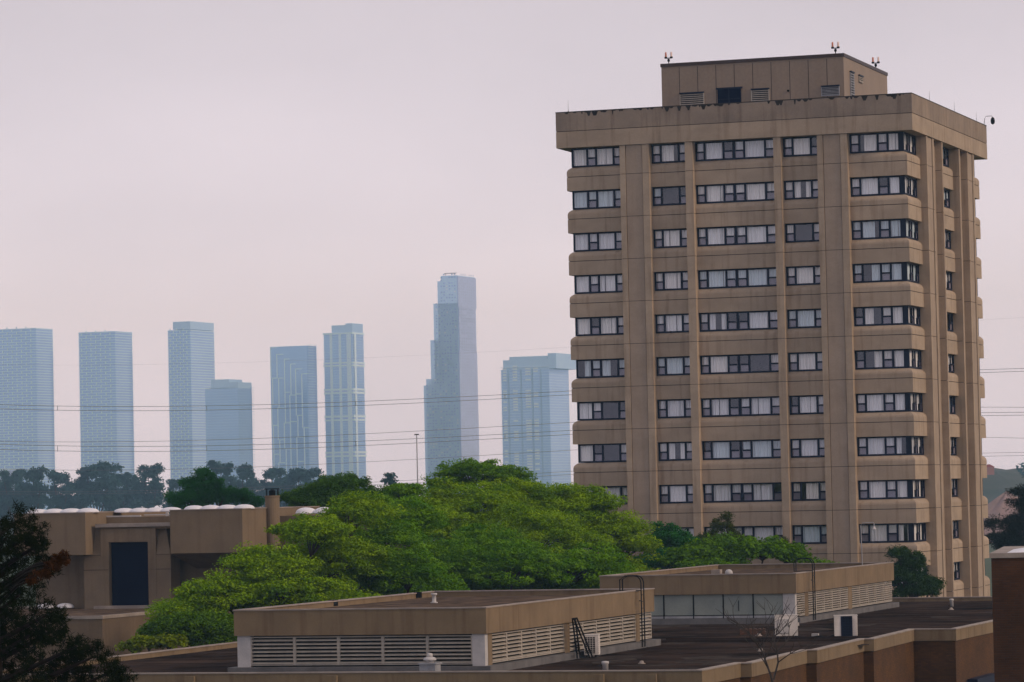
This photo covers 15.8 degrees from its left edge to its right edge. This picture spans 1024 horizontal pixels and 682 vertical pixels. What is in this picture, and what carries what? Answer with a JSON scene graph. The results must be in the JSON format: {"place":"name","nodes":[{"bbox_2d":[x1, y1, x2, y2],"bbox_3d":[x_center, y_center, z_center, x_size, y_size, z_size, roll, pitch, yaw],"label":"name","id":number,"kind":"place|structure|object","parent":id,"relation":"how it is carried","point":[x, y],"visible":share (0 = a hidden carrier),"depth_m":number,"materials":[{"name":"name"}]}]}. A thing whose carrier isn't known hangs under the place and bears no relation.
{"place":"outdoors","nodes":[
{"label":"outdoors","id":0,"kind":"place"},
{"bbox_2d":[7,422,572,441],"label":"power line","id":1,"kind":"object","parent":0,"point":[301,436],"visible":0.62,"depth_m":639.87,"materials":[{"name":"grey metal"}]},
{"bbox_2d":[0,504,995,605],"bbox_3d":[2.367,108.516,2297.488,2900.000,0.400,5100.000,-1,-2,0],"label":"ground","id":2,"kind":"structure","parent":0,"point":[988,573],"depth_m":660.80,"materials":[{"name":"green plant"}]},
{"bbox_2d":[0,469,26,519],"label":"hazy tree","id":3,"kind":"object","parent":2,"relation":"on","point":[15,477],"visible":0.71,"depth_m":1233.40,"materials":[{"name":"green plant"}]},
{"bbox_2d":[0,327,55,512],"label":"skyscraper","id":4,"kind":"structure","parent":2,"relation":"on","point":[26,365],"depth_m":4010.78,"materials":[{"name":"blue glass"}]},
{"bbox_2d":[16,464,50,511],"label":"hazy tree","id":5,"kind":"object","parent":2,"relation":"on","point":[35,476],"visible":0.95,"depth_m":1163.55,"materials":[{"name":"green plant"}]},
{"bbox_2d":[46,469,76,509],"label":"hazy tree","id":6,"kind":"object","parent":2,"relation":"on","point":[61,500],"visible":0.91,"depth_m":1211.67,"materials":[{"name":"green plant"}]},
{"bbox_2d":[0,500,138,681],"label":"pine tree","id":7,"kind":"object","parent":2,"relation":"on","point":[12,590],"visible":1,"depth_m":61.65,"materials":[{"name":"green plant"}]},
{"bbox_2d":[70,460,124,510],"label":"hazy tree","id":8,"kind":"object","parent":2,"relation":"on","point":[106,482],"visible":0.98,"depth_m":1209.34,"materials":[{"name":"green plant"}]},
{"bbox_2d":[78,330,134,510],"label":"skyscraper","id":9,"kind":"structure","parent":2,"relation":"on","point":[105,359],"depth_m":4010.67,"materials":[{"name":"blue glass"}]},
{"bbox_2d":[100,472,134,510],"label":"hazy tree","id":10,"kind":"object","parent":2,"relation":"on","point":[124,490],"visible":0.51,"depth_m":1233.38,"materials":[{"name":"green plant"}]},
{"bbox_2d":[117,473,142,508],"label":"hazy tree","id":11,"kind":"object","parent":2,"relation":"on","point":[131,481],"visible":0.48,"depth_m":1234.48,"materials":[{"name":"green plant"}]},
{"bbox_2d":[128,462,165,507],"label":"hazy tree","id":12,"kind":"object","parent":2,"relation":"on","point":[149,499],"visible":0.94,"depth_m":1177.51,"materials":[{"name":"green plant"}]},
{"bbox_2d":[114,632,189,653],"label":"round shrub","id":13,"kind":"object","parent":2,"relation":"on","point":[138,642],"visible":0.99,"depth_m":173.24,"materials":[{"name":"green plant"}]},
{"bbox_2d":[162,478,184,513],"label":"hazy tree","id":14,"kind":"object","parent":2,"relation":"on","point":[173,483],"visible":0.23,"depth_m":1154.76,"materials":[{"name":"green plant"}]},
{"bbox_2d":[135,609,236,648],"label":"round shrub","id":15,"kind":"object","parent":2,"relation":"on","point":[195,628],"visible":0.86,"depth_m":178.85,"materials":[{"name":"green plant"}]},
{"bbox_2d":[167,321,215,503],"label":"skyscraper","id":16,"kind":"structure","parent":2,"relation":"on","point":[189,344],"depth_m":4007.96,"materials":[{"name":"blue glass"}]},
{"bbox_2d":[162,466,242,508],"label":"maple tree","id":17,"kind":"object","parent":2,"relation":"on","point":[202,487],"visible":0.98,"depth_m":261.35,"materials":[{"name":"green plant"}]},
{"bbox_2d":[2,488,411,667],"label":"concrete hall","id":18,"kind":"structure","parent":2,"relation":"on","point":[124,568],"depth_m":214.89,"materials":[{"name":"brown concrete"}]},
{"bbox_2d":[111,542,148,605],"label":"door","id":19,"kind":"structure","parent":18,"relation":"in","point":[130,586],"depth_m":215.14,"materials":[{"name":"blue paint"}]},
{"bbox_2d":[205,460,237,505],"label":"hazy tree","id":20,"kind":"object","parent":2,"relation":"on","point":[225,469],"visible":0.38,"depth_m":1147.69,"materials":[{"name":"green plant"}]},
{"bbox_2d":[205,379,255,504],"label":"skyscraper","id":21,"kind":"structure","parent":2,"relation":"on","point":[235,426],"depth_m":3908.29,"materials":[{"name":"blue glass"}]},
{"bbox_2d":[231,462,261,506],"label":"hazy tree","id":22,"kind":"object","parent":2,"relation":"on","point":[245,472],"visible":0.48,"depth_m":1205.08,"materials":[{"name":"green plant"}]},
{"bbox_2d":[232,487,264,506],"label":"maple tree","id":23,"kind":"object","parent":2,"relation":"on","point":[249,497],"visible":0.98,"depth_m":263.39,"materials":[{"name":"green plant"}]},
{"bbox_2d":[257,467,287,506],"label":"hazy tree","id":24,"kind":"object","parent":2,"relation":"on","point":[272,473],"visible":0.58,"depth_m":1202.89,"materials":[{"name":"green plant"}]},
{"bbox_2d":[143,490,407,621],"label":"locust tree","id":25,"kind":"object","parent":2,"relation":"on","point":[285,574],"visible":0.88,"depth_m":187.35,"materials":[{"name":"green plant"}]},
{"bbox_2d":[270,344,318,484],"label":"skyscraper","id":26,"kind":"structure","parent":2,"relation":"on","point":[293,381],"depth_m":4008.76,"materials":[{"name":"blue glass"}]},
{"bbox_2d":[280,467,323,506],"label":"hazy tree","id":27,"kind":"object","parent":2,"relation":"on","point":[297,475],"visible":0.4,"depth_m":1158.67,"materials":[{"name":"green plant"}]},
{"bbox_2d":[279,471,406,514],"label":"round tree","id":28,"kind":"object","parent":2,"relation":"on","point":[322,490],"visible":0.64,"depth_m":231.48,"materials":[{"name":"green plant"}]},
{"bbox_2d":[323,323,366,487],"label":"skyscraper","id":29,"kind":"structure","parent":2,"relation":"on","point":[344,382],"depth_m":4007.54,"materials":[{"name":"blue glass"}]},
{"bbox_2d":[315,497,469,595],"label":"locust tree","id":30,"kind":"object","parent":2,"relation":"on","point":[412,565],"visible":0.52,"depth_m":194.69,"materials":[{"name":"green plant"}]},
{"bbox_2d":[357,482,429,509],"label":"round tree","id":31,"kind":"object","parent":2,"relation":"on","point":[410,490],"visible":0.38,"depth_m":224.80,"materials":[{"name":"green plant"}]},
{"bbox_2d":[424,273,479,489],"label":"skyscraper","id":32,"kind":"structure","parent":2,"relation":"on","point":[454,377],"depth_m":4060.38,"materials":[{"name":"blue glass"}]},
{"bbox_2d":[420,457,538,519],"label":"locust tree","id":33,"kind":"object","parent":2,"relation":"on","point":[458,471],"visible":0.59,"depth_m":239.27,"materials":[{"name":"green plant"}]},
{"bbox_2d":[3,596,993,681],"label":"flat roofed building","id":34,"kind":"structure","parent":2,"relation":"on","point":[924,639],"depth_m":165.92,"materials":[{"name":"brown brick"}]},
{"bbox_2d":[418,653,441,670],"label":"mushroom vent","id":35,"kind":"object","parent":34,"relation":"on","point":[429,664],"visible":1,"depth_m":145.80,"materials":[{"name":"metal"}]},
{"bbox_2d":[228,588,660,671],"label":"mechanical penthouse","id":36,"kind":"object","parent":34,"relation":"on","point":[483,630],"visible":0.95,"depth_m":150.67,"materials":[{"name":"beige concrete"}]},
{"bbox_2d":[619,575,645,646],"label":"roof ladder","id":37,"kind":"object","parent":36,"relation":"attached to","point":[643,601],"visible":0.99,"depth_m":167.63,"materials":[{"name":"black metal"}]},
{"bbox_2d":[572,617,592,657],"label":"step ladder","id":38,"kind":"object","parent":34,"relation":"on","point":[577,631],"visible":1,"depth_m":157.64,"materials":[{"name":"black metal"}]},
{"bbox_2d":[584,634,599,656],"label":"condenser unit","id":39,"kind":"object","parent":34,"relation":"on","point":[593,640],"visible":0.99,"depth_m":158.55,"materials":[{"name":"paint"}]},
{"bbox_2d":[599,562,898,624],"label":"mechanical penthouse","id":40,"kind":"object","parent":34,"relation":"on","point":[693,595],"visible":0.94,"depth_m":195.95,"materials":[{"name":"beige concrete"}]},
{"bbox_2d":[774,614,798,636],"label":"condenser unit","id":41,"kind":"object","parent":34,"relation":"on","point":[793,629],"visible":0.78,"depth_m":175.17,"materials":[{"name":"paint"}]},
{"bbox_2d":[833,615,857,636],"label":"condenser unit","id":42,"kind":"object","parent":34,"relation":"on","point":[845,625],"visible":1,"depth_m":173.69,"materials":[{"name":"paint"}]},
{"bbox_2d":[379,522,645,590],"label":"locust tree","id":43,"kind":"object","parent":2,"relation":"on","point":[478,561],"visible":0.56,"depth_m":202.59,"materials":[{"name":"green plant"}]},
{"bbox_2d":[399,475,663,589],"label":"locust tree","id":44,"kind":"object","parent":2,"relation":"on","point":[562,516],"visible":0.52,"depth_m":212.91,"materials":[{"name":"green plant"}]},
{"bbox_2d":[500,353,575,488],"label":"skyscraper","id":45,"kind":"structure","parent":2,"relation":"on","point":[532,376],"depth_m":3861.28,"materials":[{"name":"blue glass"}]},
{"bbox_2d":[633,520,700,569],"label":"leafy shrub","id":46,"kind":"object","parent":2,"relation":"on","point":[670,535],"visible":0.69,"depth_m":229.86,"materials":[{"name":"green plant"}]},
{"bbox_2d":[696,511,744,541],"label":"conifer","id":47,"kind":"object","parent":2,"relation":"on","point":[717,524],"visible":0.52,"depth_m":233.52,"materials":[{"name":"green plant"}]},
{"bbox_2d":[655,531,838,567],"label":"leafy shrub","id":48,"kind":"object","parent":2,"relation":"on","point":[722,549],"visible":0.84,"depth_m":227.73,"materials":[{"name":"green plant"}]},
{"bbox_2d":[715,597,816,681],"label":"bare tree","id":49,"kind":"object","parent":2,"relation":"on","point":[752,637],"visible":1,"depth_m":137.62,"materials":[{"name":"brown plant"}]},
{"bbox_2d":[555,53,989,597],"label":"residence tower","id":50,"kind":"structure","parent":2,"relation":"on","point":[776,306],"depth_m":241.83,"materials":[{"name":"concrete"}]},
{"bbox_2d":[571,146,619,167],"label":"window","id":51,"kind":"structure","parent":50,"relation":"in","point":[583,157],"depth_m":245.28,"materials":[{"name":"white glass"}]},
{"bbox_2d":[572,189,620,209],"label":"window","id":52,"kind":"structure","parent":50,"relation":"in","point":[591,199],"depth_m":245.10,"materials":[{"name":"white glass"}]},
{"bbox_2d":[573,231,621,251],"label":"window","id":53,"kind":"structure","parent":50,"relation":"in","point":[595,241],"depth_m":245.04,"materials":[{"name":"white"}]},
{"bbox_2d":[574,274,622,293],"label":"window","id":54,"kind":"structure","parent":50,"relation":"in","point":[586,284],"depth_m":244.92,"materials":[{"name":"white"}]},
{"bbox_2d":[575,316,623,335],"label":"window","id":55,"kind":"structure","parent":50,"relation":"in","point":[585,328],"depth_m":244.80,"materials":[{"name":"white glass"}]},
{"bbox_2d":[576,358,624,377],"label":"window","id":56,"kind":"structure","parent":50,"relation":"in","point":[594,368],"depth_m":244.68,"materials":[{"name":"white glass"}]},
{"bbox_2d":[577,401,625,420],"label":"window","id":57,"kind":"structure","parent":50,"relation":"in","point":[595,408],"depth_m":244.68,"materials":[{"name":"white glass"}]},
{"bbox_2d":[578,443,626,462],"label":"window","id":58,"kind":"structure","parent":50,"relation":"in","point":[588,455],"depth_m":244.50,"materials":[{"name":"white"}]},
{"bbox_2d":[582,486,627,503],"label":"window","id":59,"kind":"structure","parent":50,"relation":"in","point":[616,490],"depth_m":244.09,"materials":[{"name":"white glass"}]},
{"bbox_2d":[651,143,684,163],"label":"window","id":60,"kind":"structure","parent":50,"relation":"in","point":[661,153],"depth_m":243.67,"materials":[{"name":"white glass"}]},
{"bbox_2d":[652,186,685,205],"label":"window","id":61,"kind":"structure","parent":50,"relation":"in","point":[657,192],"depth_m":243.61,"materials":[{"name":"black"}]},
{"bbox_2d":[653,228,686,247],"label":"window","id":62,"kind":"structure","parent":50,"relation":"in","point":[678,237],"depth_m":243.43,"materials":[{"name":"white"}]},
{"bbox_2d":[654,271,687,290],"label":"window","id":63,"kind":"structure","parent":50,"relation":"in","point":[663,280],"depth_m":243.31,"materials":[{"name":"white"}]},
{"bbox_2d":[655,313,688,332],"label":"window","id":64,"kind":"structure","parent":50,"relation":"in","point":[665,323],"depth_m":243.25,"materials":[{"name":"white"}]},
{"bbox_2d":[656,356,689,375],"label":"window","id":65,"kind":"structure","parent":50,"relation":"in","point":[680,365],"depth_m":243.13,"materials":[{"name":"blue"}]},
{"bbox_2d":[657,399,690,417],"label":"window","id":66,"kind":"structure","parent":50,"relation":"in","point":[668,408],"depth_m":243.02,"materials":[{"name":"white glass"}]},
{"bbox_2d":[658,441,691,460],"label":"window","id":67,"kind":"structure","parent":50,"relation":"in","point":[666,449],"depth_m":242.90,"materials":[{"name":"white"}]},
{"bbox_2d":[659,484,692,503],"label":"window","id":68,"kind":"structure","parent":50,"relation":"in","point":[683,493],"depth_m":242.78,"materials":[{"name":"white glass"}]},
{"bbox_2d":[695,138,772,161],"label":"window","id":69,"kind":"structure","parent":50,"relation":"in","point":[752,148],"depth_m":242.13,"materials":[{"name":"white glass"}]},
{"bbox_2d":[696,182,773,203],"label":"window","id":70,"kind":"structure","parent":50,"relation":"in","point":[755,191],"depth_m":242.07,"materials":[{"name":"grey glass"}]},
{"bbox_2d":[697,224,774,246],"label":"window","id":71,"kind":"structure","parent":50,"relation":"in","point":[751,234],"depth_m":241.95,"materials":[{"name":"grey"}]},
{"bbox_2d":[698,267,776,288],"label":"window","id":72,"kind":"structure","parent":50,"relation":"in","point":[748,277],"depth_m":241.83,"materials":[{"name":"grey"}]},
{"bbox_2d":[699,310,777,331],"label":"window","id":73,"kind":"structure","parent":50,"relation":"in","point":[756,320],"depth_m":241.60,"materials":[{"name":"white"}]},
{"bbox_2d":[700,353,778,373],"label":"window","id":74,"kind":"structure","parent":50,"relation":"in","point":[709,364],"depth_m":241.77,"materials":[{"name":"white glass"}]},
{"bbox_2d":[701,396,779,416],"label":"window","id":75,"kind":"structure","parent":50,"relation":"in","point":[769,405],"depth_m":241.42,"materials":[{"name":"white glass"}]},
{"bbox_2d":[702,439,780,459],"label":"window","id":76,"kind":"structure","parent":50,"relation":"in","point":[770,448],"depth_m":241.30,"materials":[{"name":"blue"}]},
{"bbox_2d":[703,482,781,502],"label":"window","id":77,"kind":"structure","parent":50,"relation":"in","point":[728,492],"depth_m":241.30,"materials":[{"name":"white glass"}]},
{"bbox_2d":[704,525,782,541],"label":"window","id":78,"kind":"structure","parent":50,"relation":"in","point":[755,531],"depth_m":240.89,"materials":[{"name":"white glass"}]},
{"bbox_2d":[783,136,816,156],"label":"window","id":79,"kind":"structure","parent":50,"relation":"in","point":[792,146],"depth_m":240.89,"materials":[{"name":"white glass"}]},
{"bbox_2d":[784,179,817,199],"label":"window","id":80,"kind":"structure","parent":50,"relation":"in","point":[792,189],"depth_m":240.71,"materials":[{"name":"white glass"}]},
{"bbox_2d":[785,222,818,242],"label":"window","id":81,"kind":"structure","parent":50,"relation":"in","point":[790,229],"depth_m":240.59,"materials":[{"name":"black"}]},
{"bbox_2d":[786,265,819,285],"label":"window","id":82,"kind":"structure","parent":50,"relation":"in","point":[796,275],"depth_m":240.48,"materials":[{"name":"white"}]},
{"bbox_2d":[787,309,820,328],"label":"window","id":83,"kind":"structure","parent":50,"relation":"in","point":[797,318],"depth_m":240.42,"materials":[{"name":"blue"}]},
{"bbox_2d":[788,352,822,371],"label":"window","id":84,"kind":"structure","parent":50,"relation":"in","point":[799,361],"depth_m":240.30,"materials":[{"name":"white glass"}]},
{"bbox_2d":[789,395,823,414],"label":"window","id":85,"kind":"structure","parent":50,"relation":"in","point":[803,407],"depth_m":240.13,"materials":[{"name":"white glass"}]},
{"bbox_2d":[790,438,824,457],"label":"window","id":86,"kind":"structure","parent":50,"relation":"in","point":[809,447],"depth_m":240.07,"materials":[{"name":"white"}]},
{"bbox_2d":[791,481,825,500],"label":"window","id":87,"kind":"structure","parent":50,"relation":"in","point":[816,490],"depth_m":239.89,"materials":[{"name":"white glass"}]},
{"bbox_2d":[792,525,826,543],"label":"window","id":88,"kind":"structure","parent":50,"relation":"in","point":[804,534],"depth_m":239.83,"materials":[{"name":"white glass"}]},
{"bbox_2d":[849,132,915,154],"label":"window","id":89,"kind":"structure","parent":50,"relation":"in","point":[873,142],"depth_m":239.31,"materials":[{"name":"white glass"}]},
{"bbox_2d":[850,175,916,197],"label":"window","id":90,"kind":"structure","parent":50,"relation":"in","point":[899,184],"depth_m":239.31,"materials":[{"name":"white glass"}]},
{"bbox_2d":[851,219,917,240],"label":"window","id":91,"kind":"structure","parent":50,"relation":"in","point":[888,228],"depth_m":239.13,"materials":[{"name":"white glass"}]},
{"bbox_2d":[853,262,919,282],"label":"window","id":92,"kind":"structure","parent":50,"relation":"in","point":[893,271],"depth_m":238.90,"materials":[{"name":"white"}]},
{"bbox_2d":[854,305,920,325],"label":"window","id":93,"kind":"structure","parent":50,"relation":"in","point":[890,315],"depth_m":238.72,"materials":[{"name":"white"}]},
{"bbox_2d":[855,349,921,369],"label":"window","id":94,"kind":"structure","parent":50,"relation":"in","point":[888,358],"depth_m":238.61,"materials":[{"name":"white glass"}]},
{"bbox_2d":[856,392,922,412],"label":"window","id":95,"kind":"structure","parent":50,"relation":"in","point":[870,402],"depth_m":238.66,"materials":[{"name":"white glass"}]},
{"bbox_2d":[857,436,923,455],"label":"window","id":96,"kind":"structure","parent":50,"relation":"in","point":[886,445],"depth_m":238.61,"materials":[{"name":"white glass"}]},
{"bbox_2d":[858,479,924,498],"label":"window","id":97,"kind":"structure","parent":50,"relation":"in","point":[867,489],"depth_m":238.43,"materials":[{"name":"white glass"}]},
{"bbox_2d":[859,522,925,542],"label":"window","id":98,"kind":"structure","parent":50,"relation":"in","point":[888,532],"depth_m":238.37,"materials":[{"name":"white glass"}]},
{"bbox_2d":[884,544,947,596],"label":"pine tree","id":99,"kind":"object","parent":2,"relation":"on","point":[918,581],"visible":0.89,"depth_m":230.08,"materials":[{"name":"green plant"}]},
{"bbox_2d":[984,514,1013,549],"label":"pine tree","id":100,"kind":"object","parent":2,"relation":"on","point":[988,523],"visible":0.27,"depth_m":309.37,"materials":[{"name":"green plant"}]},
{"bbox_2d":[984,491,1017,542],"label":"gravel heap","id":101,"kind":"object","parent":2,"relation":"on","point":[996,505],"visible":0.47,"depth_m":894.73,"materials":[{"name":"beige gravel"}]},
{"bbox_2d":[991,483,1023,547],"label":"pine tree","id":102,"kind":"object","parent":2,"relation":"on","point":[1012,524],"visible":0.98,"depth_m":299.14,"materials":[{"name":"green plant"}]},
{"bbox_2d":[17,437,1002,469],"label":"power line","id":103,"kind":"object","parent":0,"point":[391,460],"visible":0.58,"depth_m":639.68,"materials":[{"name":"grey"}]},
{"bbox_2d":[0,412,1021,451],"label":"power line","id":104,"kind":"object","parent":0,"point":[346,441],"visible":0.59,"depth_m":899.74,"materials":[{"name":"grey metal"}]},
{"bbox_2d":[0,368,1023,410],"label":"power line","id":105,"kind":"object","parent":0,"point":[329,402],"visible":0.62,"depth_m":900.13,"materials":[{"name":"grey metal"}]},
{"bbox_2d":[0,452,1023,494],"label":"power line","id":106,"kind":"object","parent":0,"point":[278,486],"visible":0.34,"depth_m":699.48,"materials":[{"name":"grey"}]},
{"bbox_2d":[0,0,1023,508],"label":"sky","id":107,"kind":"structure","parent":0,"point":[269,173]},
{"bbox_2d":[982,468,1023,502],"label":"hill","id":108,"kind":"structure","parent":0,"point":[997,483],"depth_m":1429.31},
{"bbox_2d":[989,546,1023,681],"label":"brick building","id":109,"kind":"structure","parent":0,"point":[1007,566],"depth_m":119.64,"materials":[{"name":"brown brick"}]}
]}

